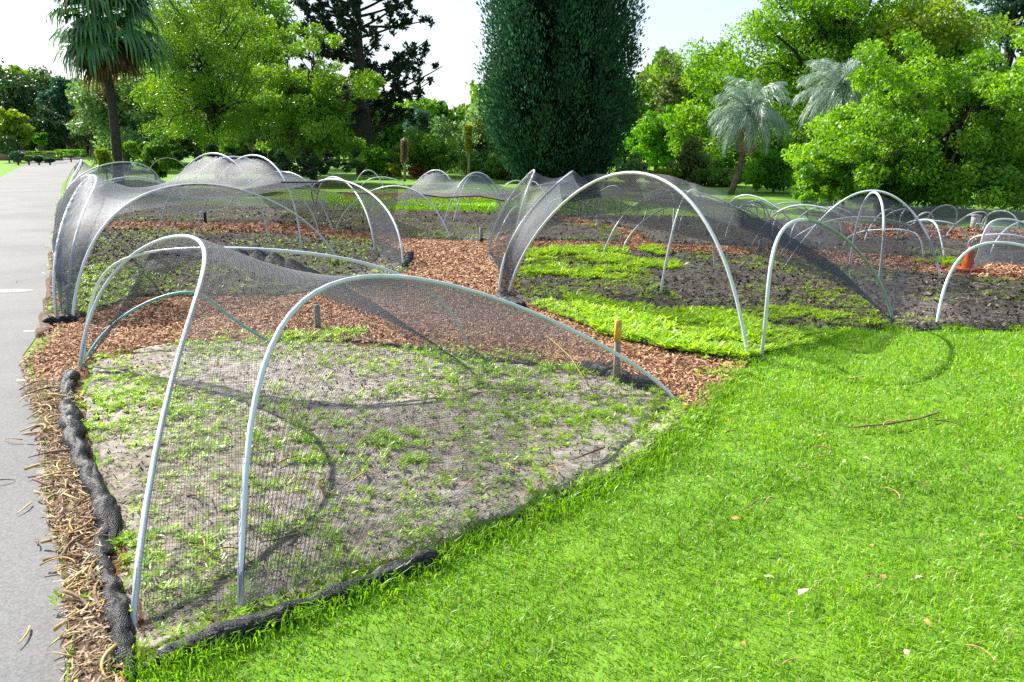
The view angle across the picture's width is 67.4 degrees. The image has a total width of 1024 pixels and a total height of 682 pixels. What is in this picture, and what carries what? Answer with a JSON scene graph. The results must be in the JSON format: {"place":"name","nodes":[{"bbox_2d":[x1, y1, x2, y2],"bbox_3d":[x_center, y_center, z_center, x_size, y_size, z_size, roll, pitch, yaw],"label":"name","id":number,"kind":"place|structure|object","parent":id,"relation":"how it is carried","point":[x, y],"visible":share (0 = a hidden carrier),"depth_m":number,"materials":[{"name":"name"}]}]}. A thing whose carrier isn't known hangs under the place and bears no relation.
{"place":"outdoors","nodes":[
{"label":"outdoors","id":0,"kind":"place"},
{"bbox_2d":[0,157,83,681],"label":"road","id":1,"kind":"structure","parent":0,"point":[30,196],"depth_m":4.39,"materials":[{"name":"grey asphalt"}]},
{"bbox_2d":[79,207,528,240],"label":"bed soil","id":2,"kind":"structure","parent":0,"point":[475,222],"depth_m":17.31,"materials":[{"name":"brown soil"}]},
{"bbox_2d":[336,185,450,236],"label":"hoop","id":3,"kind":"object","parent":2,"relation":"on","point":[423,196],"visible":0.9,"depth_m":14.28,"materials":[{"name":"plastic"}]},
{"bbox_2d":[84,339,687,653],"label":"bed soil","id":4,"kind":"structure","parent":0,"point":[121,475],"depth_m":4.34,"materials":[{"name":"beige soil"}]},
{"bbox_2d":[87,291,269,356],"bbox_3d":[-2.844,-0.151,6.599,1.504,0.503,0.423,-6,15,-22],"label":"hoop","id":5,"kind":"object","parent":4,"relation":"in","point":[155,299],"visible":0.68,"depth_m":6.67,"materials":[{"name":"grey plastic"}]},
{"bbox_2d":[82,247,469,365],"bbox_3d":[-1.849,-0.263,5.991,3.076,1.014,0.579,-1,14,-6],"label":"hoop","id":6,"kind":"object","parent":4,"relation":"on","point":[108,269],"visible":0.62,"depth_m":5.77,"materials":[{"name":"plastic"}]},
{"bbox_2d":[78,236,675,618],"bbox_3d":[-1.406,0.100,4.143,4.548,1.072,3.046,3,15,12],"label":"crop net","id":7,"kind":"object","parent":4,"relation":"on","point":[316,278],"visible":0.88,"depth_m":4.81,"materials":[{"name":"grey fabric"}]},
{"bbox_2d":[237,274,675,614],"bbox_3d":[-0.261,0.178,4.170,0.902,1.069,3.280,12,19,40],"label":"hoop","id":8,"kind":"object","parent":4,"relation":"on","point":[251,422],"visible":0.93,"depth_m":3.69,"materials":[{"name":"plastic"}]},
{"bbox_2d":[237,277,551,608],"bbox_3d":[-0.390,0.228,3.831,2.392,0.973,1.175,-10,18,-35],"label":"crop net","id":9,"kind":"object","parent":8,"relation":"hanging from","point":[323,515],"visible":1,"depth_m":3.52,"materials":[{"name":"grey fabric"}]},
{"bbox_2d":[33,194,1023,646],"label":"weeds","id":10,"kind":"object","parent":4,"relation":"on","point":[641,320],"visible":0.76,"depth_m":5.71,"materials":[{"name":"green plant"}]},
{"bbox_2d":[481,430,670,537],"bbox_3d":[0.470,0.701,4.014,0.123,0.036,1.783,12,18,39],"label":"net roll","id":11,"kind":"object","parent":4,"relation":"on","point":[567,494],"visible":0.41,"depth_m":3.79,"materials":[{"name":"black fabric"}]},
{"bbox_2d":[0,147,1023,681],"bbox_3d":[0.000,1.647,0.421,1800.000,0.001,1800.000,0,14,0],"label":"lawn ground","id":12,"kind":"structure","parent":0,"point":[642,631],"depth_m":3.19,"materials":[{"name":"green plant"}]},
{"bbox_2d":[0,136,20,162],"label":"tree","id":13,"kind":"object","parent":12,"relation":"on","point":[16,146],"visible":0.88,"depth_m":72.40,"materials":[{"name":"green plant"}]},
{"bbox_2d":[0,106,35,161],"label":"tree","id":14,"kind":"object","parent":12,"relation":"on","point":[13,124],"visible":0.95,"depth_m":76.54,"materials":[{"name":"green plant"}]},
{"bbox_2d":[0,58,58,150],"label":"tree","id":15,"kind":"object","parent":12,"relation":"on","point":[14,94],"visible":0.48,"depth_m":108.14,"materials":[{"name":"green plant"}]},
{"bbox_2d":[32,132,47,156],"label":"tree","id":16,"kind":"object","parent":12,"relation":"on","point":[40,139],"visible":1,"depth_m":82.08,"materials":[{"name":"green plant"}]},
{"bbox_2d":[34,213,56,337],"bbox_3d":[-9.799,-2.478,16.520,0.377,0.080,22.717,-8,16,-28],"label":"litter strip","id":17,"kind":"object","parent":12,"relation":"on","point":[40,330],"visible":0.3,"depth_m":8.07,"materials":[{"name":"plant"}]},
{"bbox_2d":[26,106,78,150],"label":"tree","id":18,"kind":"object","parent":12,"relation":"on","point":[51,123],"visible":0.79,"depth_m":93.41,"materials":[{"name":"green plant"}]},
{"bbox_2d":[35,75,81,157],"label":"tree","id":19,"kind":"object","parent":12,"relation":"on","point":[56,99],"visible":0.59,"depth_m":99.02,"materials":[{"name":"green plant"}]},
{"bbox_2d":[52,178,90,315],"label":"hoop","id":20,"kind":"object","parent":12,"relation":"on","point":[54,275],"visible":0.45,"depth_m":7.73,"materials":[{"name":"plastic"}]},
{"bbox_2d":[55,185,131,313],"bbox_3d":[-4.612,-1.141,8.793,0.785,1.216,2.968,-5,15,-20],"label":"crop net","id":21,"kind":"object","parent":20,"relation":"attached to","point":[62,289],"visible":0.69,"depth_m":7.89,"materials":[{"name":"grey fabric"}]},
{"bbox_2d":[19,376,123,681],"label":"leaf litter","id":22,"kind":"object","parent":12,"relation":"on","point":[68,643],"visible":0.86,"depth_m":3.26,"materials":[{"name":"brown plant"}]},
{"bbox_2d":[64,159,81,190],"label":"hoop","id":23,"kind":"object","parent":12,"relation":"on","point":[80,160],"visible":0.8,"depth_m":21.38,"materials":[{"name":"plastic"}]},
{"bbox_2d":[51,156,397,313],"bbox_3d":[-7.385,-3.928,19.199,7.104,1.509,24.408,-8,16,-28],"label":"crop net","id":24,"kind":"object","parent":23,"relation":"on","point":[125,190],"visible":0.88,"depth_m":13.21,"materials":[{"name":"grey fabric"}]},
{"bbox_2d":[55,174,97,313],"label":"hoop","id":25,"kind":"object","parent":12,"relation":"on","point":[84,208],"visible":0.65,"depth_m":7.92,"materials":[{"name":"plastic"}]},
{"bbox_2d":[69,109,100,157],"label":"tree","id":26,"kind":"object","parent":12,"relation":"on","point":[82,142],"visible":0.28,"depth_m":91.24,"materials":[{"name":"green plant"}]},
{"bbox_2d":[93,148,113,177],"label":"shrub","id":27,"kind":"object","parent":12,"relation":"on","point":[103,156],"visible":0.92,"depth_m":32.00,"materials":[{"name":"green plant"}]},
{"bbox_2d":[43,0,179,184],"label":"palm tree","id":28,"kind":"object","parent":12,"relation":"on","point":[100,51],"visible":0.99,"depth_m":30.93,"materials":[{"name":"green plant"}]},
{"bbox_2d":[65,68,164,171],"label":"tree","id":29,"kind":"object","parent":12,"relation":"on","point":[94,108],"visible":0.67,"depth_m":48.90,"materials":[{"name":"green plant"}]},
{"bbox_2d":[78,234,206,626],"bbox_3d":[-2.061,0.065,4.443,0.789,1.154,4.038,-8,17,-30],"label":"hoop","id":30,"kind":"object","parent":12,"relation":"on","point":[145,514],"visible":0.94,"depth_m":3.47,"materials":[{"name":"plastic"}]},
{"bbox_2d":[65,0,221,168],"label":"tree","id":31,"kind":"object","parent":12,"relation":"on","point":[171,140],"visible":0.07,"depth_m":54.07,"materials":[{"name":"green plant"}]},
{"bbox_2d":[122,139,187,180],"bbox_3d":[-16.694,-8.457,36.182,2.578,2.080,2.235,9,17,31],"label":"shrub","id":32,"kind":"object","parent":12,"relation":"on","point":[157,149],"visible":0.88,"depth_m":35.67,"materials":[{"name":"green plant"}]},
{"bbox_2d":[121,0,290,179],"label":"tree","id":33,"kind":"object","parent":12,"relation":"on","point":[208,88],"visible":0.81,"depth_m":37.01,"materials":[{"name":"green plant"}]},
{"bbox_2d":[172,144,263,181],"bbox_3d":[-13.524,-8.039,35.044,3.229,1.840,3.587,12,19,39],"label":"shrub","id":34,"kind":"object","parent":12,"relation":"on","point":[182,155],"visible":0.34,"depth_m":34.69,"materials":[{"name":"green plant"}]},
{"bbox_2d":[186,0,303,157],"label":"tree","id":35,"kind":"object","parent":12,"relation":"on","point":[279,9],"visible":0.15,"depth_m":56.60,"materials":[{"name":"green plant"}]},
{"bbox_2d":[225,26,290,171],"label":"tree","id":36,"kind":"object","parent":12,"relation":"on","point":[262,139],"visible":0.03,"depth_m":47.75,"materials":[{"name":"green plant"}]},
{"bbox_2d":[224,7,309,172],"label":"tree","id":37,"kind":"object","parent":12,"relation":"on","point":[279,58],"visible":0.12,"depth_m":43.18,"materials":[{"name":"green plant"}]},
{"bbox_2d":[222,171,333,230],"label":"hoop","id":38,"kind":"object","parent":12,"relation":"on","point":[298,176],"visible":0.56,"depth_m":15.56,"materials":[{"name":"plastic"}]},
{"bbox_2d":[258,172,519,209],"bbox_3d":[-2.900,-3.549,18.389,6.200,1.042,8.609,0,14,0],"label":"crop net","id":39,"kind":"object","parent":38,"relation":"on","point":[474,179],"visible":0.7,"depth_m":16.55,"materials":[{"name":"grey fabric"}]},
{"bbox_2d":[233,22,385,181],"bbox_3d":[-9.109,-10.490,34.347,6.848,7.000,5.643,0,14,0],"label":"tree","id":40,"kind":"object","parent":12,"relation":"on","point":[308,114],"visible":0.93,"depth_m":33.74,"materials":[{"name":"green plant"}]},
{"bbox_2d":[261,148,367,185],"bbox_3d":[-8.366,-7.262,32.316,4.203,1.681,3.347,0,14,0],"label":"shrub","id":41,"kind":"object","parent":12,"relation":"on","point":[312,165],"visible":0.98,"depth_m":31.71,"materials":[{"name":"green plant"}]},
{"bbox_2d":[311,178,403,262],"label":"hoop","id":42,"kind":"object","parent":12,"relation":"on","point":[390,215],"visible":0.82,"depth_m":11.73,"materials":[{"name":"plastic"}]},
{"bbox_2d":[337,178,401,263],"bbox_3d":[-2.597,-2.141,12.960,0.170,1.090,5.164,-7,16,-25],"label":"crop net","id":43,"kind":"object","parent":42,"relation":"hanging from","point":[379,225],"visible":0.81,"depth_m":11.73,"materials":[{"name":"grey fabric"}]},
{"bbox_2d":[283,0,441,174],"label":"pine tree","id":44,"kind":"object","parent":12,"relation":"on","point":[356,54],"visible":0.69,"depth_m":43.44,"materials":[{"name":"green plant"}]},
{"bbox_2d":[360,147,390,178],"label":"shrub","id":45,"kind":"object","parent":12,"relation":"on","point":[376,165],"visible":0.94,"depth_m":38.75,"materials":[{"name":"green plant"}]},
{"bbox_2d":[361,142,408,175],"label":"shrub","id":46,"kind":"object","parent":12,"relation":"on","point":[391,153],"visible":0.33,"depth_m":42.37,"materials":[{"name":"green plant"}]},
{"bbox_2d":[381,163,407,177],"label":"shrub","id":47,"kind":"object","parent":12,"relation":"on","point":[394,170],"visible":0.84,"depth_m":39.97,"materials":[{"name":"yellow plant"}]},
{"bbox_2d":[400,138,408,180],"bbox_3d":[-5.096,-8.626,36.501,0.467,2.049,0.486,0,14,0],"label":"flower spike","id":48,"kind":"object","parent":12,"relation":"on","point":[404,149],"visible":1,"depth_m":36.34,"materials":[{"name":"brown plant"}]},
{"bbox_2d":[402,108,438,142],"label":"tree","id":49,"kind":"object","parent":12,"relation":"on","point":[421,117],"visible":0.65,"depth_m":71.70,"materials":[{"name":"green plant"}]},
{"bbox_2d":[393,122,463,177],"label":"shrub","id":50,"kind":"object","parent":12,"relation":"on","point":[427,152],"visible":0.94,"depth_m":40.15,"materials":[{"name":"green plant"}]},
{"bbox_2d":[428,97,504,173],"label":"tree","id":51,"kind":"object","parent":12,"relation":"on","point":[482,150],"visible":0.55,"depth_m":45.33,"materials":[{"name":"green plant"}]},
{"bbox_2d":[464,123,473,181],"bbox_3d":[-2.022,-8.815,35.938,0.485,2.690,0.484,0,14,0],"label":"flower spike","id":52,"kind":"object","parent":12,"relation":"on","point":[468,142],"visible":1,"depth_m":35.73,"materials":[{"name":"green plant"}]},
{"bbox_2d":[343,199,623,213],"bbox_3d":[-1.068,-3.898,22.078,10.015,0.081,4.515,2,14,8],"label":"grass strip","id":53,"kind":"object","parent":12,"relation":"on","point":[458,208],"depth_m":20.45,"materials":[{"name":"green plant"}]},
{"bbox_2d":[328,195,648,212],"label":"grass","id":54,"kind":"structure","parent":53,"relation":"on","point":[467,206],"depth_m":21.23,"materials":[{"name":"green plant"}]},
{"bbox_2d":[478,153,515,179],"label":"shrub","id":55,"kind":"object","parent":12,"relation":"on","point":[492,167],"visible":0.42,"depth_m":38.39,"materials":[{"name":"green plant"}]},
{"bbox_2d":[0,37,1023,163],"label":"distant wood","id":56,"kind":"object","parent":12,"relation":"on","point":[388,138],"visible":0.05,"depth_m":84.38,"materials":[{"name":"green plant"}]},
{"bbox_2d":[56,205,1023,655],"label":"soil crumbs","id":57,"kind":"object","parent":12,"relation":"on","point":[684,261],"visible":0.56,"depth_m":8.34,"materials":[{"name":"brown soil"}]},
{"bbox_2d":[465,0,650,182],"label":"cypress tree","id":58,"kind":"object","parent":12,"relation":"on","point":[559,83],"visible":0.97,"depth_m":32.41,"materials":[{"name":"green plant"}]},
{"bbox_2d":[613,320,621,379],"bbox_3d":[0.764,0.101,5.586,0.044,0.517,0.027,-6,16,-22],"label":"stake","id":59,"kind":"object","parent":12,"relation":"on","point":[617,334],"visible":0.82,"depth_m":5.55,"materials":[{"name":"brown wood"}]},
{"bbox_2d":[508,171,749,358],"bbox_3d":[0.977,-0.873,7.387,0.141,1.500,3.415,-10,17,-34],"label":"hoop","id":60,"kind":"object","parent":12,"relation":"on","point":[697,210],"visible":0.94,"depth_m":6.62,"materials":[{"name":"plastic"}]},
{"bbox_2d":[562,187,887,316],"bbox_3d":[2.037,-0.862,7.585,3.263,1.234,1.044,7,16,26],"label":"crop net","id":61,"kind":"object","parent":60,"relation":"hanging from","point":[769,232],"visible":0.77,"depth_m":7.29,"materials":[{"name":"grey fabric"}]},
{"bbox_2d":[614,152,649,185],"bbox_3d":[5.030,-7.147,32.175,1.583,1.521,1.309,0,14,0],"label":"shrub","id":62,"kind":"object","parent":12,"relation":"on","point":[633,164],"visible":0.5,"depth_m":32.09,"materials":[{"name":"green plant"}]},
{"bbox_2d":[623,104,701,169],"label":"tree","id":63,"kind":"object","parent":12,"relation":"on","point":[650,133],"visible":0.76,"depth_m":44.66,"materials":[{"name":"green plant"}]},
{"bbox_2d":[643,168,683,182],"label":"shrub","id":64,"kind":"object","parent":12,"relation":"on","point":[665,172],"visible":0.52,"depth_m":32.86,"materials":[{"name":"green plant"}]},
{"bbox_2d":[636,55,696,166],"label":"tree","id":65,"kind":"object","parent":12,"relation":"on","point":[676,90],"visible":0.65,"depth_m":56.89,"materials":[{"name":"green plant"}]},
{"bbox_2d":[666,136,713,185],"bbox_3d":[7.785,-7.713,33.089,2.191,2.176,2.093,-9,17,-32],"label":"shrub","id":66,"kind":"object","parent":12,"relation":"on","point":[690,161],"visible":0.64,"depth_m":32.75,"materials":[{"name":"green plant"}]},
{"bbox_2d":[693,158,743,186],"bbox_3d":[8.786,-7.050,32.278,2.054,1.288,2.253,8,16,29],"label":"shrub","id":67,"kind":"object","parent":12,"relation":"on","point":[713,174],"visible":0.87,"depth_m":31.82,"materials":[{"name":"green plant"}]},
{"bbox_2d":[664,57,775,169],"bbox_3d":[10.735,-11.098,38.709,6.216,5.985,4.818,0,14,0],"label":"tree","id":68,"kind":"object","parent":12,"relation":"on","point":[683,116],"visible":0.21,"depth_m":37.99,"materials":[{"name":"green plant"}]},
{"bbox_2d":[707,74,793,194],"bbox_3d":[8.171,-7.093,26.611,2.959,4.022,3.057,0,14,0],"label":"palm tree","id":69,"kind":"object","parent":12,"relation":"on","point":[747,115],"visible":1,"depth_m":26.13,"materials":[{"name":"green plant"}]},
{"bbox_2d":[676,100,830,180],"bbox_3d":[12.054,-9.602,36.852,7.996,3.994,6.237,0,14,0],"label":"tree","id":70,"kind":"object","parent":12,"relation":"on","point":[800,137],"visible":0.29,"depth_m":35.59,"materials":[{"name":"green plant"}]},
{"bbox_2d":[742,138,801,192],"bbox_3d":[9.496,-6.287,27.744,2.453,2.048,1.900,3,15,12],"label":"shrub","id":71,"kind":"object","parent":12,"relation":"on","point":[774,173],"visible":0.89,"depth_m":27.46,"materials":[{"name":"green plant"}]},
{"bbox_2d":[791,53,881,194],"bbox_3d":[11.009,-7.356,25.940,3.022,4.846,3.242,0,14,0],"label":"palm tree","id":72,"kind":"object","parent":12,"relation":"on","point":[837,90],"visible":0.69,"depth_m":25.51,"materials":[{"name":"green plant"}]},
{"bbox_2d":[674,0,1012,147],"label":"tree","id":73,"kind":"object","parent":12,"relation":"on","point":[834,29],"visible":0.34,"depth_m":39.56,"materials":[{"name":"green plant"}]},
{"bbox_2d":[790,132,916,210],"bbox_3d":[8.511,-4.142,19.238,3.005,2.112,2.653,0,14,0],"label":"shrub","id":74,"kind":"object","parent":12,"relation":"on","point":[832,177],"visible":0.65,"depth_m":18.95,"materials":[{"name":"green plant"}]},
{"bbox_2d":[854,411,939,427],"bbox_3d":[2.414,0.492,4.760,0.707,0.020,0.066,-6,15,-21],"label":"stick","id":75,"kind":"object","parent":12,"relation":"on","point":[925,416],"visible":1,"depth_m":4.71,"materials":[{"name":"brown wood"}]},
{"bbox_2d":[781,26,1023,216],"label":"tree","id":76,"kind":"object","parent":12,"relation":"on","point":[953,144],"visible":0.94,"depth_m":18.13,"materials":[{"name":"green plant"}]},
{"bbox_2d":[851,0,1022,124],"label":"tree","id":77,"kind":"object","parent":12,"relation":"on","point":[946,39],"visible":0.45,"depth_m":36.31,"materials":[{"name":"green plant"}]},
{"bbox_2d":[936,241,1023,321],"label":"hoop","id":78,"kind":"object","parent":12,"relation":"on","point":[954,266],"visible":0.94,"depth_m":7.54,"materials":[{"name":"plastic"}]},
{"bbox_2d":[943,220,1023,302],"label":"crop net","id":79,"kind":"object","parent":78,"relation":"on","point":[993,255],"visible":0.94,"depth_m":8.55,"materials":[{"name":"grey fabric"}]},
{"bbox_2d":[967,0,1023,69],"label":"conifer","id":80,"kind":"object","parent":12,"relation":"on","point":[1013,8],"visible":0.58,"depth_m":57.60,"materials":[{"name":"green plant"}]},
{"bbox_2d":[0,0,1023,144],"label":"sky","id":81,"kind":"structure","parent":0,"point":[24,39],"materials":[{"name":"white"}]},
{"bbox_2d":[18,202,1023,681],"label":"mulch path","id":82,"kind":"structure","parent":0,"point":[303,327],"depth_m":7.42,"materials":[{"name":"brown wood"}]},
{"bbox_2d":[42,313,78,325],"bbox_3d":[-4.395,-0.216,7.476,0.315,0.100,0.135,-11,18,-36],"label":"net roll","id":83,"kind":"object","parent":82,"relation":"on","point":[66,318],"visible":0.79,"depth_m":7.44,"materials":[{"name":"black fabric"}]},
{"bbox_2d":[58,369,121,541],"bbox_3d":[-2.583,0.525,4.565,0.198,0.105,3.033,-9,17,-31],"label":"net roll","id":84,"kind":"object","parent":82,"relation":"on","point":[72,424],"visible":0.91,"depth_m":4.11,"materials":[{"name":"black fabric"}]},
{"bbox_2d":[89,496,136,678],"bbox_3d":[-1.647,0.912,3.114,0.132,0.074,1.520,-8,17,-30],"label":"net roll","id":85,"kind":"object","parent":82,"relation":"on","point":[121,627],"visible":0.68,"depth_m":2.81,"materials":[{"name":"black fabric"}]},
{"bbox_2d":[71,183,335,315],"bbox_3d":[-3.595,-1.279,9.396,0.360,1.297,4.434,6,16,22],"label":"hoop","id":86,"kind":"object","parent":82,"relation":"on","point":[119,210],"visible":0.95,"depth_m":8.31,"materials":[{"name":"plastic"}]},
{"bbox_2d":[70,229,408,317],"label":"bed soil","id":87,"kind":"structure","parent":82,"relation":"on","point":[356,268],"depth_m":11.16,"materials":[{"name":"brown soil"}]},
{"bbox_2d":[158,152,270,245],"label":"hoop","id":88,"kind":"object","parent":87,"relation":"on","point":[192,161],"visible":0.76,"depth_m":13.14,"materials":[{"name":"plastic"}]},
{"bbox_2d":[170,156,318,233],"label":"hoop","id":89,"kind":"object","parent":87,"relation":"on","point":[294,189],"visible":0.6,"depth_m":14.28,"materials":[{"name":"plastic"}]},
{"bbox_2d":[195,154,301,250],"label":"hoop","id":90,"kind":"object","parent":82,"relation":"on","point":[268,160],"visible":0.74,"depth_m":12.50,"materials":[{"name":"plastic"}]},
{"bbox_2d":[139,548,446,672],"bbox_3d":[-0.753,0.970,2.888,1.211,0.073,0.108,-11,18,-36],"label":"net roll","id":91,"kind":"object","parent":82,"relation":"on","point":[244,624],"visible":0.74,"depth_m":2.79,"materials":[{"name":"black fabric"}]},
{"bbox_2d":[292,336,564,367],"bbox_3d":[-0.752,0.069,6.479,2.789,0.041,0.194,6,15,22],"label":"net roll","id":92,"kind":"object","parent":82,"relation":"on","point":[411,346],"visible":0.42,"depth_m":6.54,"materials":[{"name":"black fabric"}]},
{"bbox_2d":[495,289,526,309],"bbox_3d":[-0.046,-0.468,8.383,0.204,0.137,0.804,-5,15,-19],"label":"net roll","id":93,"kind":"object","parent":82,"relation":"on","point":[505,294],"visible":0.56,"depth_m":8.24,"materials":[{"name":"black fabric"}]},
{"bbox_2d":[489,169,534,269],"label":"hoop","id":94,"kind":"object","parent":82,"relation":"on","point":[533,170],"visible":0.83,"depth_m":11.47,"materials":[{"name":"plastic"}]},
{"bbox_2d":[498,172,571,290],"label":"hoop","id":95,"kind":"object","parent":82,"relation":"on","point":[506,253],"visible":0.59,"depth_m":8.95,"materials":[{"name":"plastic"}]},
{"bbox_2d":[500,174,579,289],"bbox_3d":[0.319,-1.254,9.008,0.938,1.330,2.586,0,14,0],"label":"crop net","id":96,"kind":"object","parent":95,"relation":"attached to","point":[509,278],"visible":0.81,"depth_m":8.83,"materials":[{"name":"grey fabric"}]},
{"bbox_2d":[581,361,656,387],"bbox_3d":[0.779,0.237,5.714,0.147,0.094,0.719,-12,18,-39],"label":"net roll","id":97,"kind":"object","parent":82,"relation":"on","point":[623,378],"visible":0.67,"depth_m":5.61,"materials":[{"name":"black fabric"}]},
{"bbox_2d":[660,189,715,292],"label":"hoop","id":98,"kind":"object","parent":82,"relation":"on","point":[667,256],"visible":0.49,"depth_m":8.87,"materials":[{"name":"plastic"}]},
{"bbox_2d":[487,171,1023,320],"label":"crop net","id":99,"kind":"object","parent":82,"relation":"on","point":[622,208],"visible":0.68,"depth_m":9.32,"materials":[{"name":"grey fabric"}]},
{"bbox_2d":[512,249,1023,361],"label":"bed soil","id":100,"kind":"structure","parent":82,"relation":"on","point":[925,287],"depth_m":8.86,"materials":[{"name":"brown soil"}]},
{"bbox_2d":[759,218,893,357],"bbox_3d":[2.744,-0.519,6.765,2.184,1.129,0.348,-11,18,-37],"label":"hoop","id":101,"kind":"object","parent":100,"relation":"on","point":[843,237],"visible":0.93,"depth_m":6.32,"materials":[{"name":"plastic"}]},
{"bbox_2d":[575,215,1023,262],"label":"bed soil","id":102,"kind":"structure","parent":82,"relation":"on","point":[951,247],"depth_m":13.59,"materials":[{"name":"brown soil"}]},
{"bbox_2d":[753,204,880,248],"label":"hoop","id":103,"kind":"object","parent":102,"relation":"on","point":[869,233],"visible":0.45,"depth_m":12.19,"materials":[{"name":"plastic"}]},
{"bbox_2d":[785,190,940,278],"bbox_3d":[4.687,-1.419,10.223,1.986,1.158,0.299,9,17,30],"label":"hoop","id":104,"kind":"object","parent":82,"relation":"on","point":[906,206],"visible":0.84,"depth_m":10.05,"materials":[{"name":"plastic"}]},
{"bbox_2d":[849,191,884,282],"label":"hoop","id":105,"kind":"object","parent":82,"relation":"on","point":[882,208],"visible":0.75,"depth_m":9.34,"materials":[{"name":"plastic"}]},
{"bbox_2d":[527,219,617,241],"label":"bed soil","id":106,"kind":"structure","parent":0,"point":[575,229],"depth_m":14.70,"materials":[{"name":"brown soil"}]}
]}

